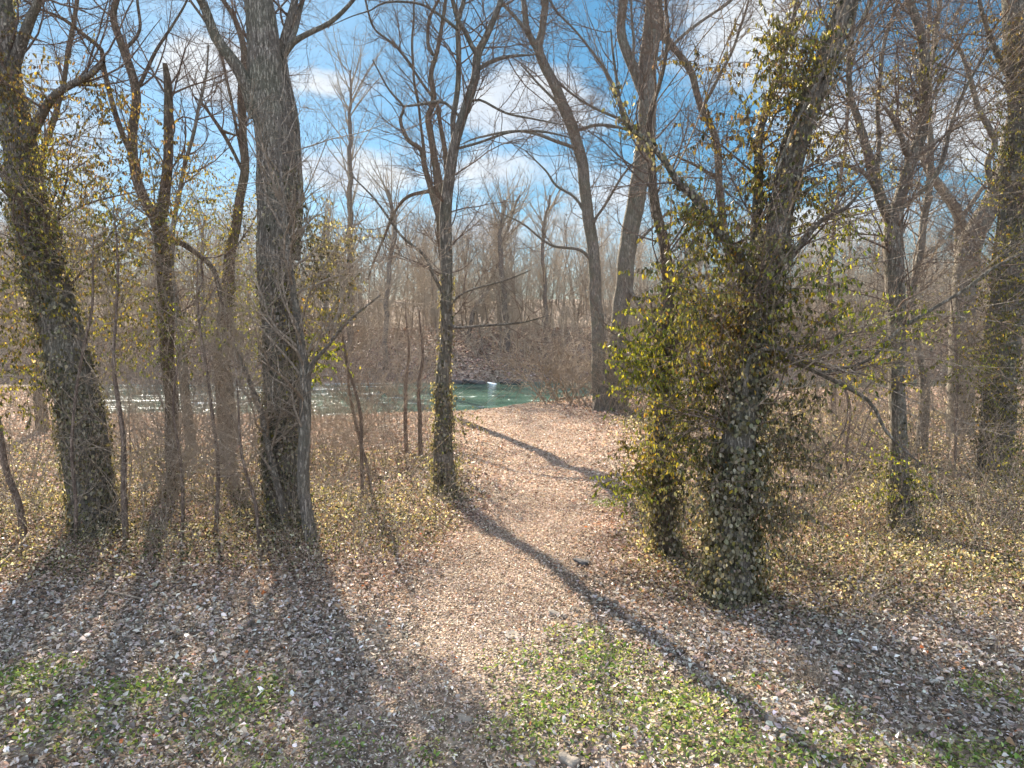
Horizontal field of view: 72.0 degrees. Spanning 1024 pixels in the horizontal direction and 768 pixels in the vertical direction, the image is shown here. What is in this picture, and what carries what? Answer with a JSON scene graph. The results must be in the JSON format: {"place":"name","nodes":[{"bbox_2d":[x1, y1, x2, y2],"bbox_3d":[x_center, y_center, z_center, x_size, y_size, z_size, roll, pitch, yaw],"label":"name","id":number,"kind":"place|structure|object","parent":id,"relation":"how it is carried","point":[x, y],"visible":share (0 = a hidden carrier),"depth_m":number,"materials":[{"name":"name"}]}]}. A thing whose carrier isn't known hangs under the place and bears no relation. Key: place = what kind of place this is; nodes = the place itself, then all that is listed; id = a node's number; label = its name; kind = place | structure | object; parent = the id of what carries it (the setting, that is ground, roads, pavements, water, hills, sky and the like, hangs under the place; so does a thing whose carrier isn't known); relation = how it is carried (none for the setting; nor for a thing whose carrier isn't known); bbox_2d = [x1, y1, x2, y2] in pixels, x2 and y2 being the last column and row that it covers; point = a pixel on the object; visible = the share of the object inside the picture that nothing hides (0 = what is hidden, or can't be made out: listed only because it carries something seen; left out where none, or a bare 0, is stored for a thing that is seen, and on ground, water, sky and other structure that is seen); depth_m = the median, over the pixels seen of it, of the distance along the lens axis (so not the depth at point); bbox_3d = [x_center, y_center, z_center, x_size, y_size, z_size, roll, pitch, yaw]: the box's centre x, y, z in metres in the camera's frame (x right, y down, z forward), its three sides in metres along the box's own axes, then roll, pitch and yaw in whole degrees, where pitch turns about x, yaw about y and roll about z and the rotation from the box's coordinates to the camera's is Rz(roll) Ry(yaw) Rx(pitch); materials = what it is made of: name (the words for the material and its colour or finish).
{"place":"outdoors","nodes":[
{"label":"outdoors","id":0,"kind":"place"},
{"bbox_2d":[0,0,1006,300],"label":"sky","id":1,"kind":"structure","parent":0,"point":[495,99],"materials":[{"name":"blue"}]},
{"bbox_2d":[0,384,1023,767],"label":"ground","id":2,"kind":"structure","parent":0,"point":[476,702],"depth_m":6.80,"materials":[{"name":"brown plant"}]},
{"bbox_2d":[0,532,29,565],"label":"fallen stick","id":3,"kind":"object","parent":2,"relation":"on","point":[15,550],"visible":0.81,"depth_m":10.03,"materials":[{"name":"beige wood"}]},
{"bbox_2d":[0,234,77,540],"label":"sapling","id":4,"kind":"object","parent":2,"relation":"on","point":[4,459],"visible":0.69,"depth_m":10.72,"materials":[{"name":"brown plant"}]},
{"bbox_2d":[0,337,114,503],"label":"bare shrub","id":5,"kind":"object","parent":2,"relation":"on","point":[10,456],"visible":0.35,"depth_m":13.69,"materials":[{"name":"brown plant"}]},
{"bbox_2d":[0,0,154,430],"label":"slender tree","id":6,"kind":"object","parent":2,"relation":"on","point":[64,73],"visible":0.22,"depth_m":21.68,"materials":[{"name":"brown plant"}]},
{"bbox_2d":[0,130,194,546],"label":"sapling","id":7,"kind":"object","parent":2,"relation":"on","point":[72,433],"visible":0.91,"depth_m":10.31,"materials":[{"name":"brown plant"}]},
{"bbox_2d":[0,103,233,544],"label":"sapling","id":8,"kind":"object","parent":2,"relation":"on","point":[119,412],"visible":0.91,"depth_m":10.34,"materials":[{"name":"brown plant"}]},
{"bbox_2d":[0,0,236,542],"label":"ivy clad tree","id":9,"kind":"object","parent":2,"relation":"on","point":[20,128],"visible":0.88,"depth_m":10.67,"materials":[{"name":"brown plant"}]},
{"bbox_2d":[108,591,144,599],"bbox_3d":[-4.669,2.619,8.530,0.626,0.195,0.146,1,5,14],"label":"fallen stick","id":10,"kind":"object","parent":2,"relation":"on","point":[123,594],"visible":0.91,"depth_m":8.54,"materials":[{"name":"grey wood"}]},
{"bbox_2d":[6,230,260,513],"bbox_3d":[-6.434,-0.323,13.615,4.870,5.126,6.579,0,5,0],"label":"bare shrub","id":11,"kind":"object","parent":2,"relation":"on","point":[144,453],"visible":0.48,"depth_m":12.86,"materials":[{"name":"brown plant"}]},
{"bbox_2d":[15,0,297,490],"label":"bare tree","id":12,"kind":"object","parent":2,"relation":"on","point":[169,92],"visible":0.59,"depth_m":13.61,"materials":[{"name":"brown plant"}]},
{"bbox_2d":[59,200,263,536],"bbox_3d":[-5.096,-0.168,10.891,2.720,5.196,2.757,0,5,0],"label":"sapling","id":13,"kind":"object","parent":2,"relation":"on","point":[217,479],"visible":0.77,"depth_m":10.83,"materials":[{"name":"brown plant"}]},
{"bbox_2d":[80,252,279,541],"bbox_3d":[-5.034,0.206,10.687,2.877,4.482,2.925,0,5,0],"label":"sapling","id":14,"kind":"object","parent":2,"relation":"on","point":[183,493],"visible":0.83,"depth_m":10.68,"materials":[{"name":"brown plant"}]},
{"bbox_2d":[90,1,299,448],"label":"slender tree","id":15,"kind":"object","parent":2,"relation":"on","point":[187,152],"visible":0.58,"depth_m":18.44,"materials":[{"name":"brown plant"}]},
{"bbox_2d":[103,315,336,498],"bbox_3d":[-5.565,0.449,13.682,3.543,3.809,5.412,1,5,15],"label":"bare shrub","id":16,"kind":"object","parent":2,"relation":"on","point":[247,464],"visible":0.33,"depth_m":13.81,"materials":[{"name":"brown plant"}]},
{"bbox_2d":[103,262,340,546],"bbox_3d":[-4.352,0.382,10.463,2.859,4.165,2.846,2,5,19],"label":"sapling","id":17,"kind":"object","parent":2,"relation":"on","point":[230,471],"visible":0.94,"depth_m":10.18,"materials":[{"name":"brown plant"}]},
{"bbox_2d":[136,0,327,441],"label":"vine hung tree","id":18,"kind":"object","parent":2,"relation":"on","point":[243,158],"visible":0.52,"depth_m":19.20,"materials":[{"name":"brown plant"}]},
{"bbox_2d":[210,578,264,616],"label":"weed tuft","id":19,"kind":"object","parent":2,"relation":"on","point":[232,602],"visible":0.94,"depth_m":8.34,"materials":[{"name":"brown plant"}]},
{"bbox_2d":[170,243,366,531],"bbox_3d":[-3.879,0.237,11.674,2.633,4.965,3.150,3,5,30],"label":"leaning sapling","id":20,"kind":"object","parent":2,"relation":"on","point":[269,450],"visible":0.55,"depth_m":11.28,"materials":[{"name":"brown plant"}]},
{"bbox_2d":[191,0,388,529],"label":"tree","id":21,"kind":"object","parent":2,"relation":"on","point":[261,25],"visible":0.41,"depth_m":11.32,"materials":[{"name":"brown plant"}]},
{"bbox_2d":[231,267,431,499],"bbox_3d":[-3.190,-0.002,13.268,3.262,4.478,3.095,-4,6,-41],"label":"sapling","id":22,"kind":"object","parent":2,"relation":"on","point":[361,422],"visible":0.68,"depth_m":13.33,"materials":[{"name":"brown plant"}]},
{"bbox_2d":[128,0,535,545],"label":"slim pale tree","id":23,"kind":"object","parent":2,"relation":"on","point":[305,368],"visible":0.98,"depth_m":10.27,"materials":[{"name":"brown plant"}]},
{"bbox_2d":[252,371,413,474],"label":"bare shrub","id":24,"kind":"object","parent":2,"relation":"on","point":[345,438],"visible":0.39,"depth_m":16.09,"materials":[{"name":"brown plant"}]},
{"bbox_2d":[253,260,458,423],"bbox_3d":[-4.779,-1.199,23.433,6.271,6.398,5.918,3,5,32],"label":"bare shrub","id":25,"kind":"object","parent":2,"relation":"on","point":[364,391],"visible":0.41,"depth_m":23.71,"materials":[{"name":"brown plant"}]},
{"bbox_2d":[305,285,415,492],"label":"sapling","id":26,"kind":"object","parent":2,"relation":"on","point":[353,412],"visible":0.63,"depth_m":13.86,"materials":[{"name":"brown plant"}]},
{"bbox_2d":[348,415,431,481],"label":"bare shrub","id":27,"kind":"object","parent":2,"relation":"on","point":[397,450],"visible":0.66,"depth_m":15.83,"materials":[{"name":"brown plant"}]},
{"bbox_2d":[352,259,439,451],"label":"sapling","id":28,"kind":"object","parent":2,"relation":"on","point":[405,394],"visible":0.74,"depth_m":18.44,"materials":[{"name":"brown plant"}]},
{"bbox_2d":[397,477,415,500],"bbox_3d":[-2.079,2.066,14.314,0.242,0.130,2.073,-2,5,-18],"label":"fallen stick","id":29,"kind":"object","parent":2,"relation":"on","point":[407,489],"visible":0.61,"depth_m":13.99,"materials":[{"name":"brown wood"}]},
{"bbox_2d":[304,0,520,414],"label":"multi stem tree","id":30,"kind":"object","parent":2,"relation":"on","point":[431,94],"visible":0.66,"depth_m":25.31,"materials":[{"name":"brown plant"}]},
{"bbox_2d":[364,268,486,455],"bbox_3d":[-2.326,-0.629,17.488,2.809,5.054,2.607,4,6,39],"label":"sapling","id":31,"kind":"object","parent":2,"relation":"on","point":[420,373],"visible":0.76,"depth_m":17.73,"materials":[{"name":"brown plant"}]},
{"bbox_2d":[226,0,655,495],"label":"forked tree","id":32,"kind":"object","parent":2,"relation":"on","point":[442,401],"visible":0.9,"depth_m":13.57,"materials":[{"name":"brown plant"}]},
{"bbox_2d":[455,713,472,722],"bbox_3d":[-0.410,2.816,5.918,0.172,0.058,0.108,-4,2,30],"label":"stone","id":33,"kind":"object","parent":2,"relation":"on","point":[466,718],"visible":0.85,"depth_m":5.90,"materials":[{"name":"grey stone"}]},
{"bbox_2d":[0,393,1023,628],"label":"creeper ground cover","id":34,"kind":"object","parent":2,"relation":"on","point":[874,543],"visible":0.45,"depth_m":10.65,"materials":[{"name":"brown plant"}]},
{"bbox_2d":[0,497,1023,767],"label":"grass","id":35,"kind":"structure","parent":2,"relation":"on","point":[16,671],"depth_m":5.94,"materials":[{"name":"green plant"}]},
{"bbox_2d":[0,355,1023,591],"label":"brush","id":36,"kind":"object","parent":2,"relation":"on","point":[371,487],"visible":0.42,"depth_m":11.53,"materials":[{"name":"brown plant"}]},
{"bbox_2d":[0,165,1023,570],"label":"tall brush","id":37,"kind":"object","parent":2,"relation":"on","point":[384,379],"visible":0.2,"depth_m":16.20,"materials":[{"name":"brown plant"}]},
{"bbox_2d":[505,630,524,640],"bbox_3d":[0.037,2.672,7.455,0.225,0.059,0.177,2,7,6],"label":"stone","id":38,"kind":"object","parent":2,"relation":"on","point":[515,634],"visible":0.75,"depth_m":7.43,"materials":[{"name":"beige stone"}]},
{"bbox_2d":[547,609,567,617],"bbox_3d":[0.522,2.645,8.077,0.247,0.068,0.115,9,5,20],"label":"stone","id":39,"kind":"object","parent":2,"relation":"on","point":[552,612],"visible":0.81,"depth_m":8.05,"materials":[{"name":"beige stone"}]},
{"bbox_2d":[417,0,714,412],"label":"leaning tree","id":40,"kind":"object","parent":2,"relation":"on","point":[590,230],"visible":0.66,"depth_m":27.00,"materials":[{"name":"brown plant"}]},
{"bbox_2d":[556,751,580,767],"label":"stone","id":41,"kind":"object","parent":2,"relation":"on","point":[565,759],"visible":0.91,"depth_m":5.30,"materials":[{"name":"beige stone"}]},
{"bbox_2d":[461,272,691,406],"bbox_3d":[2.390,-1.805,29.959,9.756,6.442,10.154,0,5,0],"label":"bare shrub","id":42,"kind":"object","parent":2,"relation":"on","point":[553,378],"visible":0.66,"depth_m":30.86,"materials":[{"name":"brown plant"}]},
{"bbox_2d":[575,638,585,645],"bbox_3d":[0.708,2.670,7.252,0.133,0.071,0.123,2,5,23],"label":"stone","id":43,"kind":"object","parent":2,"relation":"on","point":[579,641],"visible":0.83,"depth_m":7.22,"materials":[{"name":"beige stone"}]},
{"bbox_2d":[573,558,590,566],"bbox_3d":[0.970,2.454,9.735,0.234,0.075,0.241,14,-2,28],"label":"stone","id":44,"kind":"object","parent":2,"relation":"on","point":[582,562],"visible":0.91,"depth_m":9.65,"materials":[{"name":"grey stone"}]},
{"bbox_2d":[604,452,619,476],"bbox_3d":[2.220,1.820,16.129,0.226,0.255,2.240,0,5,0],"label":"fallen stick","id":45,"kind":"object","parent":2,"relation":"on","point":[612,466],"visible":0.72,"depth_m":16.13,"materials":[{"name":"beige wood"}]},
{"bbox_2d":[539,302,713,415],"bbox_3d":[4.878,-1.001,26.243,7.781,4.480,7.876,0,5,0],"label":"bare shrub","id":46,"kind":"object","parent":2,"relation":"on","point":[611,380],"visible":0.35,"depth_m":26.75,"materials":[{"name":"brown plant"}]},
{"bbox_2d":[502,0,779,409],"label":"straight tree","id":47,"kind":"object","parent":2,"relation":"on","point":[627,250],"visible":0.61,"depth_m":27.33,"materials":[{"name":"brown plant"}]},
{"bbox_2d":[613,345,721,419],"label":"bare shrub","id":48,"kind":"object","parent":2,"relation":"on","point":[683,383],"visible":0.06,"depth_m":23.96,"materials":[{"name":"brown plant"}]},
{"bbox_2d":[617,0,804,398],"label":"slim tree","id":49,"kind":"object","parent":2,"relation":"on","point":[679,53],"visible":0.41,"depth_m":21.80,"materials":[{"name":"brown plant"}]},
{"bbox_2d":[530,0,923,563],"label":"ivy skirted tree","id":50,"kind":"object","parent":2,"relation":"on","point":[662,534],"visible":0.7,"depth_m":9.92,"materials":[{"name":"green plant"}]},
{"bbox_2d":[496,0,1023,611],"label":"great ivy tree","id":51,"kind":"object","parent":2,"relation":"on","point":[734,490],"visible":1,"depth_m":8.12,"materials":[{"name":"green plant"}]},
{"bbox_2d":[767,632,842,694],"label":"weed tuft","id":52,"kind":"object","parent":2,"relation":"on","point":[815,674],"visible":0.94,"depth_m":6.53,"materials":[{"name":"brown plant"}]},
{"bbox_2d":[768,396,902,523],"bbox_3d":[4.751,1.323,12.038,2.722,2.143,3.940,0,5,0],"label":"bare shrub","id":53,"kind":"object","parent":2,"relation":"on","point":[811,497],"visible":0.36,"depth_m":11.94,"materials":[{"name":"brown plant"}]},
{"bbox_2d":[776,260,909,485],"bbox_3d":[6.791,-0.234,14.343,3.282,4.776,2.276,-1,5,-14],"label":"sapling","id":54,"kind":"object","parent":2,"relation":"on","point":[846,440],"visible":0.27,"depth_m":14.20,"materials":[{"name":"brown plant"}]},
{"bbox_2d":[812,0,894,427],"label":"sapling","id":55,"kind":"object","parent":2,"relation":"on","point":[840,172],"visible":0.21,"depth_m":22.16,"materials":[{"name":"brown plant"}]},
{"bbox_2d":[774,317,964,474],"bbox_3d":[7.657,0.126,16.196,3.650,3.807,6.294,2,5,19],"label":"bare shrub","id":56,"kind":"object","parent":2,"relation":"on","point":[839,418],"visible":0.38,"depth_m":15.53,"materials":[{"name":"brown plant"}]},
{"bbox_2d":[726,0,1023,537],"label":"vine footed tree","id":57,"kind":"object","parent":2,"relation":"on","point":[889,246],"visible":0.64,"depth_m":10.88,"materials":[{"name":"brown plant"}]},
{"bbox_2d":[831,0,1002,337],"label":"bowed tree","id":58,"kind":"object","parent":2,"relation":"on","point":[949,192],"visible":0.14,"depth_m":25.05,"materials":[{"name":"brown plant"}]},
{"bbox_2d":[836,0,999,452],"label":"slender tree","id":59,"kind":"object","parent":2,"relation":"on","point":[922,240],"visible":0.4,"depth_m":17.99,"materials":[{"name":"brown plant"}]},
{"bbox_2d":[826,356,1023,541],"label":"bare shrub","id":60,"kind":"object","parent":2,"relation":"on","point":[1003,500],"visible":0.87,"depth_m":10.89,"materials":[{"name":"brown plant"}]},
{"bbox_2d":[848,281,1023,469],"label":"bare shrub","id":61,"kind":"object","parent":2,"relation":"on","point":[915,448],"visible":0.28,"depth_m":16.83,"materials":[{"name":"brown plant"}]},
{"bbox_2d":[851,494,1020,612],"bbox_3d":[4.750,1.989,8.033,1.682,1.440,0.958,3,5,32],"label":"bare shrub","id":62,"kind":"object","parent":2,"relation":"on","point":[884,576],"visible":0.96,"depth_m":8.13,"materials":[{"name":"brown plant"}]},
{"bbox_2d":[883,0,1007,437],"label":"leaning tree","id":63,"kind":"object","parent":2,"relation":"on","point":[987,163],"visible":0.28,"depth_m":21.21,"materials":[{"name":"brown plant"}]},
{"bbox_2d":[882,0,1023,496],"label":"ivy clad tree","id":64,"kind":"object","parent":2,"relation":"on","point":[1012,171],"visible":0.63,"depth_m":15.00,"materials":[{"name":"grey plant"}]},
{"bbox_2d":[907,232,1020,479],"bbox_3d":[9.564,-0.524,14.897,2.797,5.258,3.206,0,5,0],"label":"sapling","id":65,"kind":"object","parent":2,"relation":"on","point":[957,404],"visible":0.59,"depth_m":15.06,"materials":[{"name":"brown plant"}]},
{"bbox_2d":[907,158,1023,459],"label":"vine wrapped tree","id":66,"kind":"object","parent":2,"relation":"on","point":[973,238],"visible":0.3,"depth_m":17.00,"materials":[{"name":"plant"}]},
{"bbox_2d":[977,603,1023,656],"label":"weed tuft","id":67,"kind":"object","parent":2,"relation":"on","point":[995,647],"visible":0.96,"depth_m":7.11,"materials":[{"name":"brown plant"}]},
{"bbox_2d":[0,299,1023,384],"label":"bank","id":68,"kind":"structure","parent":0,"point":[469,372],"depth_m":61.95,"materials":[{"name":"brown plant"}]},
{"bbox_2d":[177,164,243,350],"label":"tree","id":69,"kind":"object","parent":68,"relation":"on","point":[203,243],"visible":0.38,"depth_m":61.43,"materials":[{"name":"brown plant"}]},
{"bbox_2d":[299,174,366,353],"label":"tree","id":70,"kind":"object","parent":68,"relation":"on","point":[328,205],"visible":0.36,"depth_m":60.60,"materials":[{"name":"brown plant"}]},
{"bbox_2d":[302,3,400,350],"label":"tree","id":71,"kind":"object","parent":68,"relation":"on","point":[348,169],"visible":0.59,"depth_m":61.59,"materials":[{"name":"brown plant"}]},
{"bbox_2d":[350,142,424,369],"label":"tree","id":72,"kind":"object","parent":68,"relation":"on","point":[392,260],"visible":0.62,"depth_m":59.58,"materials":[{"name":"brown plant"}]},
{"bbox_2d":[469,159,533,353],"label":"tree","id":73,"kind":"object","parent":68,"relation":"on","point":[501,246],"visible":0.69,"depth_m":63.43,"materials":[{"name":"brown plant"}]},
{"bbox_2d":[464,163,543,343],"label":"tree","id":74,"kind":"object","parent":68,"relation":"on","point":[471,321],"visible":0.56,"depth_m":65.25,"materials":[{"name":"brown plant"}]},
{"bbox_2d":[0,181,1023,358],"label":"woods","id":75,"kind":"object","parent":68,"relation":"on","point":[609,266],"visible":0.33,"depth_m":70.73,"materials":[{"name":"brown plant"}]},
{"bbox_2d":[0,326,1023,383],"bbox_3d":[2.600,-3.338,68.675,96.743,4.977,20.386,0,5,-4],"label":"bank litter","id":76,"kind":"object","parent":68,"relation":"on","point":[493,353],"visible":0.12,"depth_m":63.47,"materials":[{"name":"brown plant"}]},
{"bbox_2d":[0,298,1023,379],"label":"bank brush","id":77,"kind":"object","parent":68,"relation":"on","point":[473,343],"visible":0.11,"depth_m":64.73,"materials":[{"name":"brown plant"}]},
{"bbox_2d":[520,159,573,341],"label":"tree","id":78,"kind":"object","parent":68,"relation":"on","point":[543,264],"visible":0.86,"depth_m":67.30,"materials":[{"name":"brown plant"}]},
{"bbox_2d":[666,165,720,327],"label":"tree","id":79,"kind":"object","parent":68,"relation":"on","point":[699,263],"visible":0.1,"depth_m":69.48,"materials":[{"name":"brown plant"}]},
{"bbox_2d":[826,201,871,328],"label":"tree","id":80,"kind":"object","parent":68,"relation":"on","point":[842,246],"visible":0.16,"depth_m":73.55,"materials":[{"name":"brown plant"}]},
{"bbox_2d":[49,379,1023,416],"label":"river","id":81,"kind":"structure","parent":0,"point":[483,394],"depth_m":47.68,"materials":[{"name":"liquid"}]},
{"bbox_2d":[452,379,462,383],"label":"rock","id":82,"kind":"object","parent":81,"relation":"in","point":[457,381],"visible":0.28,"depth_m":57.50,"materials":[{"name":"stone"}]},
{"bbox_2d":[463,379,485,383],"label":"rock","id":83,"kind":"object","parent":81,"relation":"in","point":[470,381],"visible":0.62,"depth_m":57.52,"materials":[{"name":"stone"}]},
{"bbox_2d":[499,379,521,383],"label":"rock","id":84,"kind":"object","parent":81,"relation":"in","point":[504,382],"visible":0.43,"depth_m":57.41,"materials":[{"name":"stone"}]}
]}

